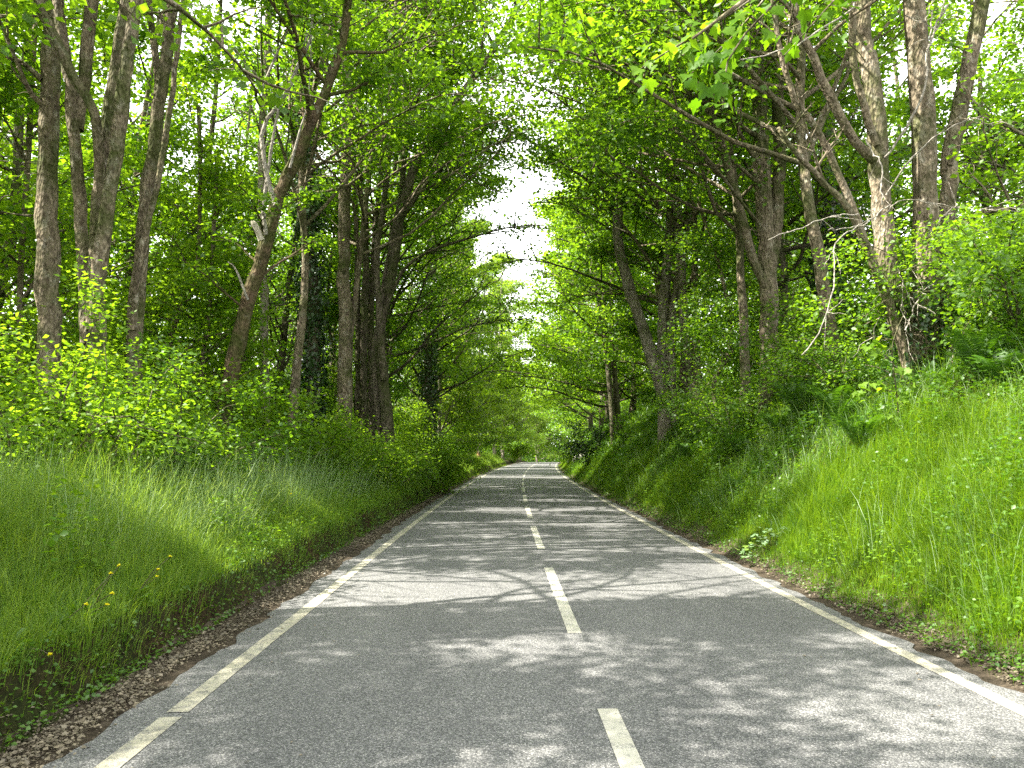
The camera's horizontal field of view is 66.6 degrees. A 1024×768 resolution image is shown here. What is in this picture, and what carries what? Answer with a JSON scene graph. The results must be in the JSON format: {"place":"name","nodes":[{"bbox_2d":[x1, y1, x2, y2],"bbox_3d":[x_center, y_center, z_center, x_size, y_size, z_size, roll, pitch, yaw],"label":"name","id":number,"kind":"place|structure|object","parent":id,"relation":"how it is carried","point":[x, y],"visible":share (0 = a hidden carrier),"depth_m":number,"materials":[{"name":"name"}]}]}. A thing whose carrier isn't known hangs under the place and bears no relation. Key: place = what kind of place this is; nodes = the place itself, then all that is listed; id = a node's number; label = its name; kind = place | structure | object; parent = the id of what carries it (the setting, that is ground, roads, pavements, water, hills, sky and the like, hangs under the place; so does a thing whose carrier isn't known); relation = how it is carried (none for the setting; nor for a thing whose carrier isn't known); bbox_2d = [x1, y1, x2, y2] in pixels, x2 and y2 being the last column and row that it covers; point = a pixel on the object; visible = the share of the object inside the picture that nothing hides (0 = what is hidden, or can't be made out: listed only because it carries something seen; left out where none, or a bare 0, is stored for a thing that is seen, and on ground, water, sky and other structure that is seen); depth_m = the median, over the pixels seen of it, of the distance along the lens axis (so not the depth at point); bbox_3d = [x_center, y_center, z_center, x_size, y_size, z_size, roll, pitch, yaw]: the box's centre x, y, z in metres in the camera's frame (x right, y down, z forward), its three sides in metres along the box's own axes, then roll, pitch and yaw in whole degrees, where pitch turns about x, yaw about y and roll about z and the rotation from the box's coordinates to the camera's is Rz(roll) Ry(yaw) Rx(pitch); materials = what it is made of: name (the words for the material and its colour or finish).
{"place":"outdoors","nodes":[
{"label":"outdoors","id":0,"kind":"place"},
{"bbox_2d":[0,462,519,767],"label":"dirt path","id":1,"kind":"structure","parent":0,"point":[179,669],"depth_m":6.14,"materials":[{"name":"brown soil"}]},
{"bbox_2d":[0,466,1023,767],"bbox_3d":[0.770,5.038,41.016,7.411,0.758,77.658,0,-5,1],"label":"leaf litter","id":2,"kind":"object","parent":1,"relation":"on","point":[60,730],"visible":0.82,"depth_m":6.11,"materials":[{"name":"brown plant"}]},
{"bbox_2d":[0,350,1023,752],"bbox_3d":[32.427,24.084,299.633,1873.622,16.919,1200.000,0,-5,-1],"label":"ground","id":3,"kind":"structure","parent":0,"point":[34,680],"depth_m":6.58,"materials":[{"name":"green plant"}]},
{"bbox_2d":[0,22,88,241],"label":"woodland tree","id":4,"kind":"object","parent":3,"relation":"on","point":[11,95],"visible":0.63,"depth_m":14.39,"materials":[{"name":"green plant"}]},
{"bbox_2d":[0,0,102,456],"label":"sycamore tree","id":5,"kind":"object","parent":3,"relation":"on","point":[47,267],"visible":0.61,"depth_m":13.40,"materials":[{"name":"brown plant"}]},
{"bbox_2d":[0,0,151,403],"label":"tree","id":6,"kind":"object","parent":3,"relation":"on","point":[20,277],"visible":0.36,"depth_m":15.38,"materials":[{"name":"plant"}]},
{"bbox_2d":[26,0,142,466],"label":"sycamore tree","id":7,"kind":"object","parent":3,"relation":"on","point":[109,127],"visible":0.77,"depth_m":12.38,"materials":[{"name":"grey plant"}]},
{"bbox_2d":[0,0,180,367],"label":"woodland tree","id":8,"kind":"object","parent":3,"relation":"on","point":[17,160],"visible":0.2,"depth_m":18.95,"materials":[{"name":"green plant"}]},
{"bbox_2d":[0,9,190,383],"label":"woodland tree","id":9,"kind":"object","parent":3,"relation":"on","point":[71,42],"visible":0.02,"depth_m":27.17,"materials":[{"name":"green plant"}]},
{"bbox_2d":[0,335,190,459],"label":"shrub","id":10,"kind":"object","parent":3,"relation":"on","point":[32,358],"visible":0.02,"depth_m":13.89,"materials":[{"name":"green plant"}]},
{"bbox_2d":[0,249,192,483],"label":"shrub","id":11,"kind":"object","parent":3,"relation":"on","point":[100,363],"visible":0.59,"depth_m":9.37,"materials":[{"name":"green plant"}]},
{"bbox_2d":[0,0,192,65],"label":"woodland tree","id":12,"kind":"object","parent":3,"relation":"on","point":[26,20],"visible":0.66,"depth_m":11.00,"materials":[{"name":"green plant"}]},
{"bbox_2d":[0,331,238,503],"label":"shrub","id":13,"kind":"object","parent":3,"relation":"on","point":[136,441],"visible":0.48,"depth_m":9.86,"materials":[{"name":"green plant"}]},
{"bbox_2d":[2,1,254,395],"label":"woodland tree","id":14,"kind":"object","parent":3,"relation":"on","point":[148,120],"visible":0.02,"depth_m":31.09,"materials":[{"name":"green plant"}]},
{"bbox_2d":[5,0,290,412],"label":"woodland tree","id":15,"kind":"object","parent":3,"relation":"on","point":[199,59],"visible":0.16,"depth_m":23.43,"materials":[{"name":"green plant"}]},
{"bbox_2d":[2,0,299,382],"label":"woodland tree","id":16,"kind":"object","parent":3,"relation":"on","point":[194,231],"visible":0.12,"depth_m":25.55,"materials":[{"name":"green plant"}]},
{"bbox_2d":[120,0,183,467],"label":"sycamore tree","id":17,"kind":"object","parent":3,"relation":"on","point":[165,65],"visible":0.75,"depth_m":14.76,"materials":[{"name":"brown plant"}]},
{"bbox_2d":[72,57,305,430],"bbox_3d":[-7.830,-2.553,19.097,5.709,10.224,6.265,0,-5,-1],"label":"young tree","id":18,"kind":"object","parent":3,"relation":"on","point":[200,167],"visible":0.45,"depth_m":18.43,"materials":[{"name":"green plant"}]},
{"bbox_2d":[55,327,322,498],"bbox_3d":[-5.232,0.745,12.242,3.090,3.460,3.823,-2,-6,17],"label":"shrub","id":19,"kind":"object","parent":3,"relation":"on","point":[243,395],"visible":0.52,"depth_m":12.45,"materials":[{"name":"green plant"}]},
{"bbox_2d":[107,119,289,431],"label":"young tree","id":20,"kind":"object","parent":3,"relation":"on","point":[214,201],"visible":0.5,"depth_m":18.66,"materials":[{"name":"green plant"}]},
{"bbox_2d":[77,0,340,122],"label":"woodland tree","id":21,"kind":"object","parent":3,"relation":"on","point":[273,99],"visible":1,"depth_m":10.92,"materials":[{"name":"green plant"}]},
{"bbox_2d":[146,399,275,478],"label":"shrub","id":22,"kind":"object","parent":3,"relation":"on","point":[224,440],"visible":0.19,"depth_m":14.28,"materials":[{"name":"green plant"}]},
{"bbox_2d":[0,418,450,575],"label":"seeding grass","id":23,"kind":"structure","parent":3,"relation":"on","point":[254,486],"depth_m":10.02,"materials":[{"name":"green plant"}]},
{"bbox_2d":[0,477,456,748],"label":"verge weeds","id":24,"kind":"object","parent":3,"relation":"on","point":[28,727],"visible":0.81,"depth_m":5.95,"materials":[{"name":"green plant"}]},
{"bbox_2d":[4,447,454,592],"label":"verge weeds","id":25,"kind":"object","parent":3,"relation":"on","point":[51,542],"visible":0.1,"depth_m":6.57,"materials":[{"name":"green plant"}]},
{"bbox_2d":[149,46,334,411],"bbox_3d":[-12.940,-6.018,36.626,11.341,20.008,11.455,1,-5,-11],"label":"woodland tree","id":26,"kind":"object","parent":3,"relation":"on","point":[248,127],"visible":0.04,"depth_m":36.52,"materials":[{"name":"green plant"}]},
{"bbox_2d":[159,52,352,403],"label":"woodland tree","id":27,"kind":"object","parent":3,"relation":"on","point":[255,130],"visible":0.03,"depth_m":41.91,"materials":[{"name":"green plant"}]},
{"bbox_2d":[139,361,377,481],"bbox_3d":[-5.457,1.130,16.938,5.669,3.060,4.028,3,-6,-28],"label":"shrub","id":28,"kind":"object","parent":3,"relation":"on","point":[304,397],"visible":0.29,"depth_m":17.07,"materials":[{"name":"green plant"}]},
{"bbox_2d":[209,1,350,457],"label":"birch tree","id":29,"kind":"object","parent":3,"relation":"on","point":[261,181],"visible":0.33,"depth_m":22.32,"materials":[{"name":"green plant"}]},
{"bbox_2d":[149,0,455,456],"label":"leaning tree","id":30,"kind":"object","parent":3,"relation":"on","point":[265,233],"visible":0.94,"depth_m":17.25,"materials":[{"name":"green plant"}]},
{"bbox_2d":[204,8,417,418],"bbox_3d":[-7.467,-6.735,31.631,9.607,20.536,9.236,3,-6,-31],"label":"woodland tree","id":31,"kind":"object","parent":3,"relation":"on","point":[284,317],"visible":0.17,"depth_m":30.98,"materials":[{"name":"green plant"}]},
{"bbox_2d":[235,383,396,485],"bbox_3d":[-5.277,1.449,19.551,4.764,2.901,3.326,0,-5,-1],"label":"shrub","id":32,"kind":"object","parent":3,"relation":"on","point":[374,450],"visible":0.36,"depth_m":19.15,"materials":[{"name":"green plant"}]},
{"bbox_2d":[170,468,468,571],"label":"verge weeds","id":33,"kind":"object","parent":3,"relation":"on","point":[265,535],"visible":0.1,"depth_m":11.35,"materials":[{"name":"green plant"}]},
{"bbox_2d":[229,0,420,454],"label":"ivy tree","id":34,"kind":"object","parent":3,"relation":"on","point":[313,364],"visible":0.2,"depth_m":26.05,"materials":[{"name":"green plant"}]},
{"bbox_2d":[163,0,505,451],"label":"woodland tree","id":35,"kind":"object","parent":3,"relation":"on","point":[394,118],"visible":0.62,"depth_m":20.11,"materials":[{"name":"green plant"}]},
{"bbox_2d":[272,193,415,432],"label":"young tree","id":36,"kind":"object","parent":3,"relation":"on","point":[333,373],"visible":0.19,"depth_m":30.82,"materials":[{"name":"green plant"}]},
{"bbox_2d":[259,80,430,412],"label":"woodland tree","id":37,"kind":"object","parent":3,"relation":"on","point":[391,367],"visible":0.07,"depth_m":37.26,"materials":[{"name":"green plant"}]},
{"bbox_2d":[229,2,486,465],"bbox_3d":[-4.950,-7.300,24.496,6.983,21.183,7.276,5,-7,-42],"label":"sycamore tree","id":38,"kind":"object","parent":3,"relation":"on","point":[345,374],"visible":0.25,"depth_m":24.14,"materials":[{"name":"brown plant"}]},
{"bbox_2d":[305,407,441,487],"bbox_3d":[-4.048,1.815,21.276,4.216,2.393,2.865,5,-7,-43],"label":"shrub","id":39,"kind":"object","parent":3,"relation":"on","point":[399,467],"visible":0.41,"depth_m":21.54,"materials":[{"name":"green plant"}]},
{"bbox_2d":[191,0,560,442],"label":"woodland tree","id":40,"kind":"object","parent":3,"relation":"on","point":[431,192],"visible":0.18,"depth_m":30.62,"materials":[{"name":"green plant"}]},
{"bbox_2d":[307,1,460,453],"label":"sycamore tree","id":41,"kind":"object","parent":3,"relation":"on","point":[364,329],"visible":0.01,"depth_m":29.35,"materials":[{"name":"brown plant"}]},
{"bbox_2d":[230,16,551,442],"bbox_3d":[-4.484,-6.991,34.776,12.884,22.038,13.214,0,-5,-1],"label":"woodland tree","id":42,"kind":"object","parent":3,"relation":"on","point":[410,318],"visible":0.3,"depth_m":34.46,"materials":[{"name":"green plant"}]},
{"bbox_2d":[324,122,461,410],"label":"woodland tree","id":43,"kind":"object","parent":3,"relation":"on","point":[405,347],"visible":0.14,"depth_m":42.84,"materials":[{"name":"green plant"}]},
{"bbox_2d":[235,0,570,418],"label":"woodland tree","id":44,"kind":"object","parent":3,"relation":"on","point":[367,191],"visible":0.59,"depth_m":24.16,"materials":[{"name":"green plant"}]},
{"bbox_2d":[376,396,445,465],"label":"shrub","id":45,"kind":"object","parent":3,"relation":"on","point":[398,420],"visible":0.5,"depth_m":35.60,"materials":[{"name":"green plant"}]},
{"bbox_2d":[393,91,481,458],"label":"ivy tree","id":46,"kind":"object","parent":3,"relation":"on","point":[427,379],"visible":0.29,"depth_m":39.95,"materials":[{"name":"green plant"}]},
{"bbox_2d":[395,426,489,494],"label":"shrub","id":47,"kind":"object","parent":3,"relation":"on","point":[446,469],"visible":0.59,"depth_m":30.14,"materials":[{"name":"green plant"}]},
{"bbox_2d":[306,0,586,461],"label":"sycamore tree","id":48,"kind":"object","parent":3,"relation":"on","point":[382,401],"visible":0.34,"depth_m":26.67,"materials":[{"name":"green plant"}]},
{"bbox_2d":[353,42,551,449],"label":"woodland tree","id":49,"kind":"object","parent":3,"relation":"on","point":[468,375],"visible":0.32,"depth_m":40.90,"materials":[{"name":"green plant"}]},
{"bbox_2d":[391,162,519,447],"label":"woodland tree","id":50,"kind":"object","parent":3,"relation":"on","point":[457,401],"visible":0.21,"depth_m":55.66,"materials":[{"name":"green plant"}]},
{"bbox_2d":[404,208,516,449],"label":"woodland tree","id":51,"kind":"object","parent":3,"relation":"on","point":[471,360],"visible":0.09,"depth_m":65.54,"materials":[{"name":"green plant"}]},
{"bbox_2d":[412,218,534,453],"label":"woodland tree","id":52,"kind":"object","parent":3,"relation":"on","point":[502,339],"visible":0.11,"depth_m":77.50,"materials":[{"name":"green plant"}]},
{"bbox_2d":[462,251,547,454],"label":"woodland tree","id":53,"kind":"object","parent":3,"relation":"on","point":[516,419],"visible":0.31,"depth_m":103.57,"materials":[{"name":"green plant"}]},
{"bbox_2d":[520,353,567,461],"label":"woodland tree","id":54,"kind":"object","parent":3,"relation":"on","point":[539,429],"visible":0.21,"depth_m":150.97,"materials":[{"name":"green plant"}]},
{"bbox_2d":[507,187,629,437],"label":"woodland tree","id":55,"kind":"object","parent":3,"relation":"on","point":[565,408],"visible":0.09,"depth_m":78.17,"materials":[{"name":"green plant"}]},
{"bbox_2d":[548,413,608,467],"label":"shrub","id":56,"kind":"object","parent":3,"relation":"on","point":[581,450],"visible":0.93,"depth_m":45.83,"materials":[{"name":"green plant"}]},
{"bbox_2d":[507,139,675,441],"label":"sycamore tree","id":57,"kind":"object","parent":3,"relation":"on","point":[614,402],"visible":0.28,"depth_m":42.39,"materials":[{"name":"green plant"}]},
{"bbox_2d":[474,108,723,432],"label":"woodland tree","id":58,"kind":"object","parent":3,"relation":"on","point":[606,314],"visible":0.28,"depth_m":46.10,"materials":[{"name":"green plant"}]},
{"bbox_2d":[535,128,690,413],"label":"woodland tree","id":59,"kind":"object","parent":3,"relation":"on","point":[621,371],"visible":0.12,"depth_m":46.59,"materials":[{"name":"green plant"}]},
{"bbox_2d":[492,118,736,428],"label":"woodland tree","id":60,"kind":"object","parent":3,"relation":"on","point":[588,394],"visible":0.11,"depth_m":55.00,"materials":[{"name":"green plant"}]},
{"bbox_2d":[490,0,751,441],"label":"sycamore tree","id":61,"kind":"object","parent":3,"relation":"on","point":[631,295],"visible":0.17,"depth_m":27.95,"materials":[{"name":"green plant"}]},
{"bbox_2d":[469,8,805,401],"bbox_3d":[5.416,-9.588,30.701,13.915,21.763,13.784,1,-5,-16],"label":"woodland tree","id":62,"kind":"object","parent":3,"relation":"on","point":[587,218],"visible":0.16,"depth_m":30.18,"materials":[{"name":"green plant"}]},
{"bbox_2d":[533,28,750,378],"bbox_3d":[6.809,-9.795,38.075,10.474,22.596,11.423,2,-6,-24],"label":"woodland tree","id":63,"kind":"object","parent":3,"relation":"on","point":[631,328],"visible":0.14,"depth_m":37.47,"materials":[{"name":"green plant"}]},
{"bbox_2d":[461,0,907,412],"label":"sycamore tree","id":64,"kind":"object","parent":3,"relation":"on","point":[768,219],"visible":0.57,"depth_m":18.65,"materials":[{"name":"green plant"}]},
{"bbox_2d":[462,0,906,402],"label":"woodland tree","id":65,"kind":"object","parent":3,"relation":"on","point":[694,270],"visible":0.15,"depth_m":27.10,"materials":[{"name":"green plant"}]},
{"bbox_2d":[635,355,750,432],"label":"shrub","id":66,"kind":"object","parent":3,"relation":"on","point":[666,405],"visible":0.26,"depth_m":23.32,"materials":[{"name":"green plant"}]},
{"bbox_2d":[419,0,985,409],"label":"woodland tree","id":67,"kind":"object","parent":3,"relation":"on","point":[741,287],"visible":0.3,"depth_m":20.59,"materials":[{"name":"green plant"}]},
{"bbox_2d":[468,0,972,384],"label":"woodland tree","id":68,"kind":"object","parent":3,"relation":"on","point":[799,70],"visible":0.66,"depth_m":16.01,"materials":[{"name":"green plant"}]},
{"bbox_2d":[647,171,813,406],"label":"young tree","id":69,"kind":"object","parent":3,"relation":"on","point":[711,334],"visible":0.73,"depth_m":22.52,"materials":[{"name":"green plant"}]},
{"bbox_2d":[641,340,822,453],"bbox_3d":[5.204,0.331,18.206,4.120,3.036,4.685,0,-5,-1],"label":"shrub","id":70,"kind":"object","parent":3,"relation":"on","point":[719,421],"visible":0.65,"depth_m":18.25,"materials":[{"name":"green plant"}]},
{"bbox_2d":[618,0,860,127],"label":"sycamore tree","id":71,"kind":"object","parent":3,"relation":"on","point":[733,46],"visible":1,"depth_m":5.45,"materials":[{"name":"green plant"}]},
{"bbox_2d":[557,322,1005,560],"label":"shaded grass","id":72,"kind":"structure","parent":3,"relation":"on","point":[821,432],"depth_m":14.19,"materials":[{"name":"green plant"}]},
{"bbox_2d":[554,313,1023,684],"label":"bank grass","id":73,"kind":"structure","parent":3,"relation":"on","point":[793,537],"depth_m":9.09,"materials":[{"name":"green plant"}]},
{"bbox_2d":[567,334,1023,643],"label":"verge weeds","id":74,"kind":"object","parent":3,"relation":"on","point":[931,585],"visible":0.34,"depth_m":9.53,"materials":[{"name":"green plant"}]},
{"bbox_2d":[571,311,1023,494],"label":"undergrowth","id":75,"kind":"object","parent":3,"relation":"on","point":[635,440],"visible":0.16,"depth_m":14.41,"materials":[{"name":"green plant"}]},
{"bbox_2d":[768,364,826,417],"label":"fern","id":76,"kind":"object","parent":3,"relation":"on","point":[794,396],"visible":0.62,"depth_m":15.53,"materials":[{"name":"green plant"}]},
{"bbox_2d":[690,20,910,325],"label":"woodland tree","id":77,"kind":"object","parent":3,"relation":"on","point":[789,280],"visible":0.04,"depth_m":33.37,"materials":[{"name":"green plant"}]},
{"bbox_2d":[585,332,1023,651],"bbox_3d":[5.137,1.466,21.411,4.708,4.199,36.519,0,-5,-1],"label":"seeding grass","id":78,"kind":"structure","parent":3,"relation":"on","point":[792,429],"depth_m":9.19,"materials":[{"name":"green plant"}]},
{"bbox_2d":[718,267,896,402],"bbox_3d":[7.133,-1.098,17.155,2.876,3.046,5.430,4,-7,-38],"label":"shrub","id":79,"kind":"object","parent":3,"relation":"on","point":[780,339],"visible":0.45,"depth_m":17.62,"materials":[{"name":"green plant"}]},
{"bbox_2d":[599,489,1023,683],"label":"verge weeds","id":80,"kind":"object","parent":3,"relation":"on","point":[956,642],"visible":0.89,"depth_m":7.75,"materials":[{"name":"green plant"}]},
{"bbox_2d":[752,256,891,365],"bbox_3d":[9.444,-1.850,22.298,4.937,3.654,4.639,-3,-6,31],"label":"shrub","id":81,"kind":"object","parent":3,"relation":"on","point":[845,280],"visible":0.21,"depth_m":21.34,"materials":[{"name":"green plant"}]},
{"bbox_2d":[749,320,896,401],"bbox_3d":[6.021,-0.371,14.100,3.180,1.652,2.819,0,-5,-1],"label":"shrub","id":82,"kind":"object","parent":3,"relation":"on","point":[839,373],"visible":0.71,"depth_m":14.04,"materials":[{"name":"green plant"}]},
{"bbox_2d":[664,0,987,324],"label":"woodland tree","id":83,"kind":"object","parent":3,"relation":"on","point":[792,258],"visible":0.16,"depth_m":24.74,"materials":[{"name":"green plant"}]},
{"bbox_2d":[638,0,1023,361],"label":"woodland tree","id":84,"kind":"object","parent":3,"relation":"on","point":[792,178],"visible":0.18,"depth_m":21.47,"materials":[{"name":"green plant"}]},
{"bbox_2d":[728,2,933,348],"bbox_3d":[9.375,-9.537,24.553,6.939,19.004,6.673,0,-5,-1],"label":"ivy tree","id":85,"kind":"object","parent":3,"relation":"on","point":[811,264],"visible":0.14,"depth_m":23.39,"materials":[{"name":"green plant"}]},
{"bbox_2d":[806,384,867,431],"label":"fern","id":86,"kind":"object","parent":3,"relation":"on","point":[830,409],"visible":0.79,"depth_m":13.15,"materials":[{"name":"green plant"}]},
{"bbox_2d":[830,413,885,449],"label":"fern","id":87,"kind":"object","parent":3,"relation":"on","point":[865,428],"visible":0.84,"depth_m":11.59,"materials":[{"name":"green plant"}]},
{"bbox_2d":[703,19,1023,379],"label":"background wood","id":88,"kind":"object","parent":3,"relation":"on","point":[907,177],"visible":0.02,"depth_m":45.32,"materials":[{"name":"green plant"}]},
{"bbox_2d":[720,0,1023,396],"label":"sycamore tree","id":89,"kind":"object","parent":3,"relation":"on","point":[911,338],"visible":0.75,"depth_m":12.45,"materials":[{"name":"grey plant"}]},
{"bbox_2d":[852,312,919,422],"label":"sapling","id":90,"kind":"object","parent":3,"relation":"on","point":[876,353],"visible":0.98,"depth_m":11.29,"materials":[{"name":"green plant"}]},
{"bbox_2d":[783,198,1023,351],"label":"shrub","id":91,"kind":"object","parent":3,"relation":"on","point":[880,302],"visible":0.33,"depth_m":12.21,"materials":[{"name":"green plant"}]},
{"bbox_2d":[842,0,1023,309],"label":"woodland tree","id":92,"kind":"object","parent":3,"relation":"on","point":[1013,90],"visible":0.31,"depth_m":27.54,"materials":[{"name":"green plant"}]},
{"bbox_2d":[872,177,1023,360],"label":"shrub","id":93,"kind":"object","parent":3,"relation":"on","point":[981,266],"visible":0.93,"depth_m":10.38,"materials":[{"name":"green plant"}]},
{"bbox_2d":[890,0,1023,235],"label":"woodland tree","id":94,"kind":"object","parent":3,"relation":"on","point":[962,5],"visible":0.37,"depth_m":20.71,"materials":[{"name":"green plant"}]},
{"bbox_2d":[940,325,1019,389],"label":"fern","id":95,"kind":"object","parent":3,"relation":"on","point":[964,347],"visible":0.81,"depth_m":10.20,"materials":[{"name":"green plant"}]},
{"bbox_2d":[966,349,1023,389],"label":"fern","id":96,"kind":"object","parent":3,"relation":"on","point":[995,368],"visible":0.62,"depth_m":9.45,"materials":[{"name":"green plant"}]},
{"bbox_2d":[3,0,1023,443],"label":"sky","id":97,"kind":"structure","parent":0,"point":[533,185],"materials":[{"name":"white"}]},
{"bbox_2d":[42,462,1023,767],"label":"road","id":98,"kind":"structure","parent":0,"point":[530,614],"depth_m":5.72,"materials":[{"name":"grey asphalt"}]},
{"bbox_2d":[558,462,1023,692],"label":"dirt path","id":99,"kind":"structure","parent":0,"point":[963,664],"depth_m":7.60,"materials":[{"name":"brown soil"}]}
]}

